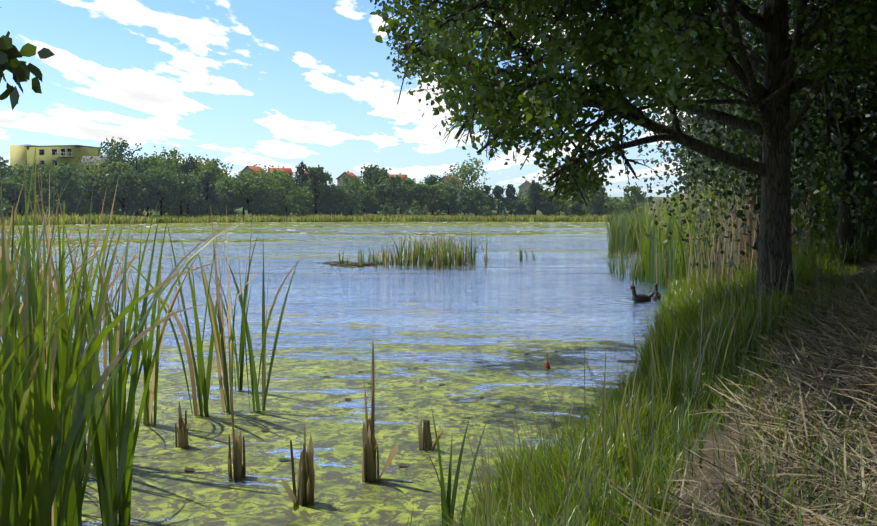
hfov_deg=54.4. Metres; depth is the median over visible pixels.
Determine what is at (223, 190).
trees
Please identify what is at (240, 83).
sky
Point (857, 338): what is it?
dry straw
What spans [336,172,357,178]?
house roof
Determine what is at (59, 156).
flat building trim
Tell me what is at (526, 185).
house walls
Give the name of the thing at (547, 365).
fishing float
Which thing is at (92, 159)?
house roof
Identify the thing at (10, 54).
leaves
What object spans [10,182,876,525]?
terrain
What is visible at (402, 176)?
house roof
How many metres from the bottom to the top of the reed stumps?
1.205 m
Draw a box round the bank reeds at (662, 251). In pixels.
[622,155,855,295]
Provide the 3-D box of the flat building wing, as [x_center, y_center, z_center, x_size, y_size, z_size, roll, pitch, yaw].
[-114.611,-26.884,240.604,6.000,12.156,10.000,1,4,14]
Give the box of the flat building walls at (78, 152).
[27,146,100,171]
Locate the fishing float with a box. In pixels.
[545,352,549,368]
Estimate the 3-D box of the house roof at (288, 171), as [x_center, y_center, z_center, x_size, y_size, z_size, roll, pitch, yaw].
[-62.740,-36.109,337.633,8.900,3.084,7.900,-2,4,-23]
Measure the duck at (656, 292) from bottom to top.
0.390 m
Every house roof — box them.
[79,156,123,166]
[238,166,263,174]
[268,168,293,175]
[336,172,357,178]
[388,174,407,180]
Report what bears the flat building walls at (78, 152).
on the terrain at (730, 462)
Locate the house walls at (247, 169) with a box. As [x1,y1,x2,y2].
[241,165,267,176]
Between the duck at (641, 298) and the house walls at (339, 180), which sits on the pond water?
the duck at (641, 298)
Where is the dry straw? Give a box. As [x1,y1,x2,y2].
[594,250,876,525]
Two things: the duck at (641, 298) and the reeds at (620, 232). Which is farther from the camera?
the reeds at (620, 232)
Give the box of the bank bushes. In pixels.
[595,0,876,270]
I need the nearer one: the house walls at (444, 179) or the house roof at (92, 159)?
the house roof at (92, 159)
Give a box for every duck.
[628,285,654,301]
[652,284,660,298]
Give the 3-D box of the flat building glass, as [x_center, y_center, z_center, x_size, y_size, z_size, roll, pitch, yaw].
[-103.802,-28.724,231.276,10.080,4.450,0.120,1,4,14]
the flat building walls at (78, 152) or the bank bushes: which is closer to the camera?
the bank bushes
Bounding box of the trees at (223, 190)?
[0,98,799,216]
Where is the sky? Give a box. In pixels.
[0,0,815,196]
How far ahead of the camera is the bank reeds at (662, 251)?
22.18 m
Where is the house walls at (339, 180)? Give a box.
[337,171,358,185]
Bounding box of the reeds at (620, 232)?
[0,190,694,254]
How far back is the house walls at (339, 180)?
353.33 m
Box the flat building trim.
[39,148,74,165]
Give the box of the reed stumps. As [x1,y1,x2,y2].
[175,343,442,505]
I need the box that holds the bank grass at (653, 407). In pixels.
[404,193,876,525]
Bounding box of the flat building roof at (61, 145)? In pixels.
[25,145,96,147]
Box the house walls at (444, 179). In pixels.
[438,176,462,196]
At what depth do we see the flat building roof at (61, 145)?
231.49 m
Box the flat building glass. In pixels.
[39,148,71,164]
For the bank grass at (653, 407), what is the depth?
5.64 m
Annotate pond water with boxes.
[0,221,668,525]
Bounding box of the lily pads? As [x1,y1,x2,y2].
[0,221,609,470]
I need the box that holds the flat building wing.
[10,144,37,179]
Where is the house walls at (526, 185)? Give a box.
[519,180,530,196]
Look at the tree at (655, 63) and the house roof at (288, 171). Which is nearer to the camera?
the tree at (655, 63)
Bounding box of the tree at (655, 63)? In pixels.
[370,0,876,305]
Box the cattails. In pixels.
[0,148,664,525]
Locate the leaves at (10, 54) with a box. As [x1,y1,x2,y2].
[0,7,54,109]
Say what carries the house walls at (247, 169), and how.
on the terrain at (730, 462)
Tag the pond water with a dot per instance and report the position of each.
(551, 297)
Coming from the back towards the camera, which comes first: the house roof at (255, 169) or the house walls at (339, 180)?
the house walls at (339, 180)

